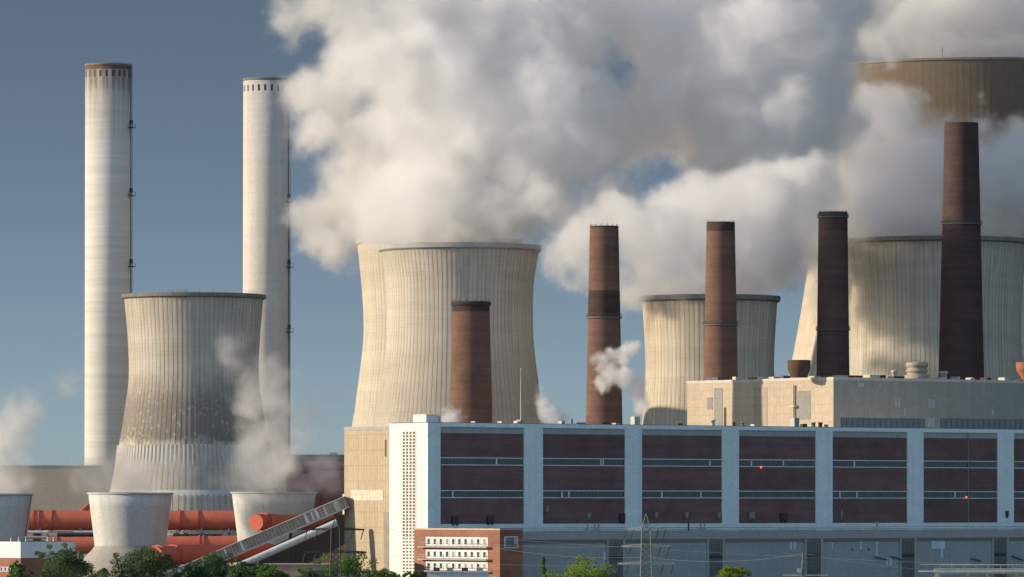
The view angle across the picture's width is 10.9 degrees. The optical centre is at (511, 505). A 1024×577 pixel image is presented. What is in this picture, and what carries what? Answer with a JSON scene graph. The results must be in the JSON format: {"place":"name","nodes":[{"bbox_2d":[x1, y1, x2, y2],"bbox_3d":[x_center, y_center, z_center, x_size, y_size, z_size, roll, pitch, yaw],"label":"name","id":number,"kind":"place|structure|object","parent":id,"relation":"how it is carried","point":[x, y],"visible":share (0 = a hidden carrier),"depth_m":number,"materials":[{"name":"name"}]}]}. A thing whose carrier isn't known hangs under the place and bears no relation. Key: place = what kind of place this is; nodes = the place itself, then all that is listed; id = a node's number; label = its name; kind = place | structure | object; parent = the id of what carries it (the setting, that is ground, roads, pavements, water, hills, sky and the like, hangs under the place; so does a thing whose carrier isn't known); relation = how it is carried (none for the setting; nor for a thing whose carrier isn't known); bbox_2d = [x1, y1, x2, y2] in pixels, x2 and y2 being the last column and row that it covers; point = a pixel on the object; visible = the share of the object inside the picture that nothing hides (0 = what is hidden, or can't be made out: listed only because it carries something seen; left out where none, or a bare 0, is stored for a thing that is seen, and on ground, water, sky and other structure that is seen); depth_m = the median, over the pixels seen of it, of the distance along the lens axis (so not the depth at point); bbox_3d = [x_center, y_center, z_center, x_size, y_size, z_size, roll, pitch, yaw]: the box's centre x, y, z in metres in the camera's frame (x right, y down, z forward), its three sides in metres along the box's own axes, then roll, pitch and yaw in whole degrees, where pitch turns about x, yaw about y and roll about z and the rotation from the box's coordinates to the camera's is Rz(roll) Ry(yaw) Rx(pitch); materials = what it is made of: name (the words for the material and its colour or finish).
{"place":"outdoors","nodes":[
{"label":"outdoors","id":0,"kind":"place"},
{"bbox_2d":[0,494,33,540],"bbox_3d":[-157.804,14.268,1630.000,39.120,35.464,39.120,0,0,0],"label":"cooling tower","id":1,"kind":"structure","parent":0,"point":[15,509],"depth_m":1621.46,"materials":[{"name":"concrete"}]},
{"bbox_2d":[0,465,114,558],"bbox_3d":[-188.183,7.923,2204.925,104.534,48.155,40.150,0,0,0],"label":"storage hall","id":2,"kind":"structure","parent":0,"point":[60,487],"depth_m":2185.00,"materials":[{"name":"metal"}]},
{"bbox_2d":[81,492,141,509],"bbox_3d":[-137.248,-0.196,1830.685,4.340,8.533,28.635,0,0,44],"label":"red pipe","id":3,"kind":"object","parent":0,"point":[86,506],"visible":0.21,"depth_m":1829.49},
{"bbox_2d":[82,493,181,576],"bbox_3d":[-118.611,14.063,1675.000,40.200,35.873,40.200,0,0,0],"label":"cooling tower","id":4,"kind":"structure","parent":0,"point":[123,524],"depth_m":1664.37,"materials":[{"name":"concrete"}]},
{"bbox_2d":[216,492,316,576],"bbox_3d":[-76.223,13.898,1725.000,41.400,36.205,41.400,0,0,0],"label":"cooling tower","id":5,"kind":"structure","parent":0,"point":[247,505],"depth_m":1714.42,"materials":[{"name":"concrete"}]},
{"bbox_2d":[249,512,333,530],"bbox_3d":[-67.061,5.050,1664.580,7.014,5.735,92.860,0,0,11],"label":"red pipe","id":6,"kind":"object","parent":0,"point":[262,521],"visible":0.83,"depth_m":1623.10,"materials":[{"name":"red metal"}]},
{"bbox_2d":[240,514,343,569],"bbox_3d":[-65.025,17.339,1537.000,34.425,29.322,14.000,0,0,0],"label":"bunker shed","id":7,"kind":"structure","parent":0,"point":[299,549],"depth_m":1530.00,"materials":[{"name":"grey metal"}]},
{"bbox_2d":[264,544,345,576],"bbox_3d":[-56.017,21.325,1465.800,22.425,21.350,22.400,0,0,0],"label":"tan shed","id":8,"kind":"structure","parent":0,"point":[290,569],"depth_m":1455.00,"materials":[{"name":"brown brick"}]},
{"bbox_2d":[279,453,343,515],"bbox_3d":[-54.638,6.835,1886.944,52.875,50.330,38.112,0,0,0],"label":"filter house","id":9,"kind":"structure","parent":0,"point":[322,476],"depth_m":1875.02,"materials":[{"name":"dark red brick"},{"name":"felt"}]},
{"bbox_2d":[0,0,1023,464],"label":"sky","id":10,"kind":"structure","parent":0,"point":[537,122],"materials":[{"name":"blue"}]},
{"bbox_2d":[540,556,546,576],"bbox_3d":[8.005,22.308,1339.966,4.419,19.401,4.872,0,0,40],"label":"conifer tree","id":11,"kind":"object","parent":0,"point":[543,569],"visible":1,"depth_m":1339.77,"materials":[{"name":"green plant"}]},
{"bbox_2d":[389,368,1023,576],"bbox_3d":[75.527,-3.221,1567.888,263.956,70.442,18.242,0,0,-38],"label":"turbine hall","id":12,"kind":"structure","parent":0,"point":[520,473],"depth_m":1538.96,"materials":[{"name":"metal"}]},
{"bbox_2d":[402,431,415,576],"bbox_3d":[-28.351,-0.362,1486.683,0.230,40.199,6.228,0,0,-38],"label":"stair window","id":13,"kind":"structure","parent":12,"relation":"in","point":[408,437],"depth_m":1486.83,"materials":[{"name":"white concrete"}]},
{"bbox_2d":[687,360,1023,428],"bbox_3d":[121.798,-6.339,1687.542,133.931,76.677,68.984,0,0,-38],"label":"boiler house","id":14,"kind":"structure","parent":0,"point":[916,397],"depth_m":1649.38,"materials":[{"name":"concrete"}]},
{"label":"ground","id":15,"kind":"structure","parent":0,"visible":0},
{"bbox_2d":[7,560,33,576],"bbox_3d":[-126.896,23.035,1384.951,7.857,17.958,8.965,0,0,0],"label":"broadleaf tree","id":16,"kind":"object","parent":15,"relation":"on","point":[18,570],"visible":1,"depth_m":1383.57,"materials":[{"name":"green plant"}]},
{"bbox_2d":[0,536,74,576],"bbox_3d":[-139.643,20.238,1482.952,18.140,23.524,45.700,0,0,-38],"label":"office","id":17,"kind":"structure","parent":15,"relation":"on","point":[25,552],"depth_m":1463.87,"materials":[{"name":"white brick"}]},
{"bbox_2d":[37,543,95,576],"bbox_3d":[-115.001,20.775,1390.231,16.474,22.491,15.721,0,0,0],"label":"broadleaf tree","id":18,"kind":"object","parent":15,"relation":"on","point":[67,558],"visible":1,"depth_m":1387.62,"materials":[{"name":"green plant"}]},
{"bbox_2d":[87,567,108,576],"bbox_3d":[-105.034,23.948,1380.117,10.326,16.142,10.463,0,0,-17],"label":"broadleaf tree","id":19,"kind":"object","parent":15,"relation":"on","point":[103,572],"visible":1,"depth_m":1379.08,"materials":[{"name":"green plant"}]},
{"bbox_2d":[85,63,135,464],"bbox_3d":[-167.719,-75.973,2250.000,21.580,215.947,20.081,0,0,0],"label":"concrete chimney","id":20,"kind":"object","parent":15,"relation":"on","point":[109,195],"visible":0.65,"depth_m":2241.35,"materials":[{"name":"concrete"}]},
{"bbox_2d":[27,529,232,558],"bbox_3d":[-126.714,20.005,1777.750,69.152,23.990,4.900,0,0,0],"label":"pipe trestle","id":21,"kind":"object","parent":15,"relation":"on","point":[36,536],"visible":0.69,"depth_m":1775.80,"materials":[{"name":"metal"}]},
{"bbox_2d":[28,509,235,539],"bbox_3d":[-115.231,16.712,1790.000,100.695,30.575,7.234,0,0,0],"label":"red pipe","id":22,"kind":"object","parent":15,"relation":"on","point":[80,520],"visible":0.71,"depth_m":1787.19,"materials":[{"name":"red metal"}]},
{"bbox_2d":[108,545,178,576],"bbox_3d":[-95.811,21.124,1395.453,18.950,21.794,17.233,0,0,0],"label":"broadleaf tree","id":23,"kind":"object","parent":15,"relation":"on","point":[144,560],"visible":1,"depth_m":1392.71,"materials":[{"name":"green plant"}]},
{"bbox_2d":[49,535,237,557],"bbox_3d":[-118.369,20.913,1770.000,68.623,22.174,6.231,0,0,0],"label":"red pipe","id":24,"kind":"object","parent":15,"relation":"on","point":[86,545],"visible":0.38,"depth_m":1767.62,"materials":[{"name":"metal"}]},
{"bbox_2d":[172,569,191,576],"bbox_3d":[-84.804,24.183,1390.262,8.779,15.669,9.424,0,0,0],"label":"broadleaf tree","id":25,"kind":"object","parent":15,"relation":"on","point":[182,574],"visible":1,"depth_m":1389.11,"materials":[{"name":"green plant"}]},
{"bbox_2d":[110,289,277,576],"bbox_3d":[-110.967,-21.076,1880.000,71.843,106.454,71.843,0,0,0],"label":"cooling tower","id":26,"kind":"structure","parent":15,"relation":"on","point":[193,436],"depth_m":1858.53,"materials":[{"name":"concrete"}]},
{"bbox_2d":[182,551,239,576],"bbox_3d":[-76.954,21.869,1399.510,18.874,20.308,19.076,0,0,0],"label":"broadleaf tree","id":27,"kind":"object","parent":15,"relation":"on","point":[212,561],"visible":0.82,"depth_m":1396.91,"materials":[{"name":"green plant"}]},
{"bbox_2d":[149,543,273,571],"bbox_3d":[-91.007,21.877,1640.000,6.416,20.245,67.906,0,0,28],"label":"red pipe","id":28,"kind":"object","parent":15,"relation":"on","point":[183,554],"visible":0.53,"depth_m":1625.43,"materials":[{"name":"metal"}]},
{"bbox_2d":[226,558,256,576],"bbox_3d":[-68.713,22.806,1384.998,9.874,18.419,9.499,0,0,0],"label":"broadleaf tree","id":29,"kind":"object","parent":15,"relation":"on","point":[244,569],"visible":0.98,"depth_m":1383.13,"materials":[{"name":"green plant"}]},
{"bbox_2d":[163,496,348,576],"bbox_3d":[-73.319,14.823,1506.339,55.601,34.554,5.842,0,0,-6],"label":"conveyor gallery","id":30,"kind":"object","parent":15,"relation":"on","point":[334,507],"visible":0.76,"depth_m":1505.39,"materials":[{"name":"grey metal"}]},
{"bbox_2d":[243,77,293,491],"bbox_3d":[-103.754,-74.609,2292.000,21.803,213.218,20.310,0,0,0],"label":"concrete chimney","id":31,"kind":"object","parent":15,"relation":"on","point":[267,201],"visible":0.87,"depth_m":2283.47,"materials":[{"name":"concrete"}]},
{"bbox_2d":[254,561,290,576],"bbox_3d":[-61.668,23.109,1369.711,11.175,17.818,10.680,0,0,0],"label":"broadleaf tree","id":32,"kind":"object","parent":15,"relation":"on","point":[266,570],"visible":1,"depth_m":1368.22,"materials":[{"name":"green plant"}]},
{"bbox_2d":[233,519,336,565],"bbox_3d":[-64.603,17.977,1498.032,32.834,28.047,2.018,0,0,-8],"label":"conveyor tube","id":33,"kind":"object","parent":15,"relation":"on","point":[288,544],"visible":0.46,"depth_m":1497.74,"materials":[{"name":"galvanised steel"},{"name":"dark steel"}]},
{"bbox_2d":[295,568,319,576],"bbox_3d":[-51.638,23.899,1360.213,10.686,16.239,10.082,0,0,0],"label":"broadleaf tree","id":34,"kind":"object","parent":15,"relation":"on","point":[307,574],"visible":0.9,"depth_m":1358.59,"materials":[{"name":"green plant"}]},
{"bbox_2d":[300,517,370,576],"bbox_3d":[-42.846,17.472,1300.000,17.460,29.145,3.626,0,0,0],"label":"lattice pylon","id":35,"kind":"object","parent":15,"relation":"on","point":[334,552],"visible":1,"depth_m":1299.67,"materials":[{"name":"metal"}]},
{"bbox_2d":[306,550,389,576],"bbox_3d":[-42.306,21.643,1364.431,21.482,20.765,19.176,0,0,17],"label":"broadleaf tree","id":36,"kind":"object","parent":15,"relation":"on","point":[347,564],"visible":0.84,"depth_m":1363.97,"materials":[{"name":"green plant"}]},
{"bbox_2d":[344,426,388,575],"bbox_3d":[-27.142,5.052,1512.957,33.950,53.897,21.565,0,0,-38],"label":"transfer tower","id":37,"kind":"structure","parent":15,"relation":"on","point":[366,472],"depth_m":1502.20,"materials":[{"name":"concrete"}]},
{"bbox_2d":[354,568,400,576],"bbox_3d":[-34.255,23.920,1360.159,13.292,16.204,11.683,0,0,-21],"label":"broadleaf tree","id":38,"kind":"object","parent":15,"relation":"on","point":[380,573],"visible":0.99,"depth_m":1358.30,"materials":[{"name":"green plant"}]},
{"bbox_2d":[402,571,420,576],"bbox_3d":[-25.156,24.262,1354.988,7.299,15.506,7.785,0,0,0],"label":"broadleaf tree","id":39,"kind":"object","parent":15,"relation":"on","point":[414,574],"visible":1,"depth_m":1353.54,"materials":[{"name":"green plant"}]},
{"bbox_2d":[343,236,521,513],"bbox_3d":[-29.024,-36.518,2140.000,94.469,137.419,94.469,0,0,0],"label":"cooling tower","id":40,"kind":"structure","parent":15,"relation":"on","point":[373,283],"depth_m":2122.01,"materials":[{"name":"concrete"}]},
{"bbox_2d":[426,568,490,576],"bbox_3d":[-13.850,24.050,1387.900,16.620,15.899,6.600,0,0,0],"label":"entrance porch","id":41,"kind":"object","parent":15,"relation":"on","point":[450,572],"visible":1,"depth_m":1385.00,"materials":[{"name":"metal"}]},
{"bbox_2d":[374,242,544,425],"bbox_3d":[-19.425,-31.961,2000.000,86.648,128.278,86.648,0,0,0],"label":"cooling tower","id":42,"kind":"structure","parent":15,"relation":"on","point":[427,283],"depth_m":1976.99,"materials":[{"name":"beige concrete"}]},
{"bbox_2d":[414,528,522,576],"bbox_3d":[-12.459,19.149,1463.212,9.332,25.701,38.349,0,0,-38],"label":"brick office","id":43,"kind":"structure","parent":15,"relation":"on","point":[457,552],"depth_m":1456.18,"materials":[{"name":"brick"}]},
{"bbox_2d":[426,538,430,544],"bbox_3d":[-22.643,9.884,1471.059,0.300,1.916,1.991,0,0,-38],"label":"window","id":44,"kind":"structure","parent":43,"relation":"in","point":[428,540],"depth_m":1470.95,"materials":[{"name":"white glass"}]},
{"bbox_2d":[426,562,430,568],"bbox_3d":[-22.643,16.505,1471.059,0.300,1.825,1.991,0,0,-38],"label":"window","id":45,"kind":"structure","parent":43,"relation":"in","point":[427,563],"depth_m":1470.95,"materials":[{"name":"white glass"}]},
{"bbox_2d":[445,538,449,544],"bbox_3d":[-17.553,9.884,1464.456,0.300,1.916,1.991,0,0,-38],"label":"window","id":46,"kind":"structure","parent":43,"relation":"in","point":[446,539],"depth_m":1464.14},
{"bbox_2d":[445,551,449,556],"bbox_3d":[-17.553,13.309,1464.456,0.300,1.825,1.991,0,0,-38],"label":"window","id":47,"kind":"structure","parent":43,"relation":"in","point":[447,553],"depth_m":1464.14,"materials":[{"name":"white glass"}]},
{"bbox_2d":[451,551,455,557],"bbox_3d":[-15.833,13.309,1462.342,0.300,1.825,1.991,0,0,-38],"label":"window","id":48,"kind":"structure","parent":43,"relation":"in","point":[453,553],"depth_m":1461.99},
{"bbox_2d":[457,551,461,557],"bbox_3d":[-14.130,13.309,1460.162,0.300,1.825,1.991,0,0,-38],"label":"window","id":49,"kind":"structure","parent":43,"relation":"in","point":[459,553],"depth_m":1460.03,"materials":[{"name":"white glass"}]},
{"bbox_2d":[463,551,467,557],"bbox_3d":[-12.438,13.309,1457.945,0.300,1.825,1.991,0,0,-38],"label":"window","id":50,"kind":"structure","parent":43,"relation":"in","point":[465,553],"depth_m":1458.07,"materials":[{"name":"white glass"}]},
{"bbox_2d":[476,538,480,544],"bbox_3d":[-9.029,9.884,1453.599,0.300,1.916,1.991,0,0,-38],"label":"window","id":51,"kind":"structure","parent":43,"relation":"in","point":[478,540],"depth_m":1453.45,"materials":[{"name":"white glass"}]},
{"bbox_2d":[476,551,480,557],"bbox_3d":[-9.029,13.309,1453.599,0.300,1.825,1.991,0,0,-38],"label":"window","id":52,"kind":"structure","parent":43,"relation":"in","point":[478,553],"depth_m":1453.45,"materials":[{"name":"white glass"}]},
{"bbox_2d":[482,538,486,544],"bbox_3d":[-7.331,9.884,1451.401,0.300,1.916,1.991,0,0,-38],"label":"window","id":53,"kind":"structure","parent":43,"relation":"in","point":[484,540],"depth_m":1451.33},
{"bbox_2d":[482,551,486,557],"bbox_3d":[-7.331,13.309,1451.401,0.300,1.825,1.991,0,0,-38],"label":"window","id":54,"kind":"structure","parent":43,"relation":"in","point":[483,552],"depth_m":1451.33,"materials":[{"name":"white glass"}]},
{"bbox_2d":[482,563,486,569],"bbox_3d":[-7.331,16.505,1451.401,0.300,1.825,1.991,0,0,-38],"label":"window","id":55,"kind":"structure","parent":43,"relation":"in","point":[484,565],"depth_m":1451.33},
{"bbox_2d":[504,536,517,547],"bbox_3d":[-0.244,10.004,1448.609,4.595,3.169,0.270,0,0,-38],"label":"window","id":56,"kind":"structure","parent":43,"relation":"in","point":[513,542],"depth_m":1448.49,"materials":[{"name":"grey glass"}]},
{"bbox_2d":[449,299,492,422],"bbox_3d":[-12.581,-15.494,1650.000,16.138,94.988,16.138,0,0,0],"label":"brick chimney","id":57,"kind":"object","parent":15,"relation":"on","point":[470,390],"visible":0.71,"depth_m":1644.68,"materials":[{"name":"brick"}]},
{"bbox_2d":[543,554,615,576],"bbox_3d":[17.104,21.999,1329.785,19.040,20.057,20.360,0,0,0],"label":"broadleaf tree","id":58,"kind":"object","parent":15,"relation":"on","point":[589,572],"visible":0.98,"depth_m":1328.18,"materials":[{"name":"green plant"}]},
{"bbox_2d":[586,223,621,423],"bbox_3d":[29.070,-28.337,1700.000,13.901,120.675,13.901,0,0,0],"label":"brick chimney","id":59,"kind":"object","parent":15,"relation":"on","point":[604,392],"visible":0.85,"depth_m":1695.58,"materials":[{"name":"brick"}]},
{"bbox_2d":[615,514,673,576],"bbox_3d":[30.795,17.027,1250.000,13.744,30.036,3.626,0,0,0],"label":"lattice pylon","id":60,"kind":"object","parent":15,"relation":"on","point":[641,546],"visible":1,"depth_m":1249.65,"materials":[{"name":"grey metal"}]},
{"bbox_2d":[365,530,620,546],"bbox_3d":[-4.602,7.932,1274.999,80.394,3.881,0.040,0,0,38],"label":"power line","id":61,"kind":"object","parent":60,"relation":"hanging from","point":[475,543],"visible":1,"depth_m":1280.48,"materials":[{"name":"metal"}]},
{"bbox_2d":[366,552,625,565],"bbox_3d":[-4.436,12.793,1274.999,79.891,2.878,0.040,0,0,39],"label":"power line","id":62,"kind":"object","parent":60,"relation":"hanging from","point":[504,564],"visible":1,"depth_m":1270.11,"materials":[{"name":"metal"}]},
{"bbox_2d":[378,529,1005,565],"bbox_3d":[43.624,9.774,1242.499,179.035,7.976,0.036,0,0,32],"label":"power line","id":63,"kind":"object","parent":60,"relation":"hanging from","point":[694,551],"visible":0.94,"depth_m":1243.37,"materials":[{"name":"metal"}]},
{"bbox_2d":[639,294,780,424],"bbox_3d":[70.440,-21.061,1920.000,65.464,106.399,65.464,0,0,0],"label":"cooling tower","id":64,"kind":"structure","parent":15,"relation":"on","point":[674,328],"depth_m":1901.92,"materials":[{"name":"concrete"}]},
{"bbox_2d":[703,219,737,380],"bbox_3d":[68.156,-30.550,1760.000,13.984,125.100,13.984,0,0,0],"label":"brick chimney","id":65,"kind":"object","parent":15,"relation":"on","point":[720,341],"visible":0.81,"depth_m":1755.60,"materials":[{"name":"brick"}]},
{"bbox_2d":[714,565,751,576],"bbox_3d":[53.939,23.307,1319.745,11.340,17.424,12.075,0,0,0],"label":"broadleaf tree","id":66,"kind":"object","parent":15,"relation":"on","point":[731,571],"visible":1,"depth_m":1317.85,"materials":[{"name":"green plant"}]},
{"bbox_2d":[493,521,1023,576],"bbox_3d":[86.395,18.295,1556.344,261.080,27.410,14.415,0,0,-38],"label":"workshop annex","id":67,"kind":"object","parent":15,"relation":"on","point":[912,548],"visible":0.9,"depth_m":1541.62,"materials":[{"name":"metal"}]},
{"bbox_2d":[783,554,827,576],"bbox_3d":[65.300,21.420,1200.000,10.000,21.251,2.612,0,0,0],"label":"lattice mast","id":68,"kind":"object","parent":15,"relation":"on","point":[801,571],"visible":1,"depth_m":1199.85,"materials":[{"name":"grey metal"}]},
{"bbox_2d":[479,544,994,573],"bbox_3d":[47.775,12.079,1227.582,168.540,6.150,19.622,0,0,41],"label":"power line","id":69,"kind":"object","parent":68,"relation":"hanging from","point":[725,561],"visible":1,"depth_m":1227.14,"materials":[{"name":"metal"}]},
{"bbox_2d":[816,209,849,376],"bbox_3d":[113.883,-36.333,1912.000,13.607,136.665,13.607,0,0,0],"label":"brick chimney","id":70,"kind":"object","parent":15,"relation":"on","point":[832,328],"visible":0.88,"depth_m":1907.25,"materials":[{"name":"brick"}]},
{"bbox_2d":[789,47,1023,377],"bbox_3d":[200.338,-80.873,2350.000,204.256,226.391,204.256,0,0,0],"label":"cooling tower","id":71,"kind":"structure","parent":15,"relation":"on","point":[879,138],"depth_m":2289.93,"materials":[{"name":"concrete"}]},
{"bbox_2d":[848,235,1023,379],"bbox_3d":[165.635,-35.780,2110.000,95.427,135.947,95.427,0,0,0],"label":"cooling tower","id":72,"kind":"structure","parent":15,"relation":"on","point":[894,286],"depth_m":2082.99,"materials":[{"name":"grey concrete"}]},
{"bbox_2d":[938,120,983,379],"bbox_3d":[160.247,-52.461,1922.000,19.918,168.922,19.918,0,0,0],"label":"brick chimney","id":73,"kind":"object","parent":15,"relation":"on","point":[961,350],"visible":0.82,"depth_m":1915.98,"materials":[{"name":"brick"}]},
{"bbox_2d":[918,564,1023,576],"bbox_3d":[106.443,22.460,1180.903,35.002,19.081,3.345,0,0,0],"label":"steel gantry","id":74,"kind":"object","parent":15,"relation":"on","point":[986,571],"visible":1,"depth_m":1179.86,"materials":[{"name":"grey metal"}]}
]}

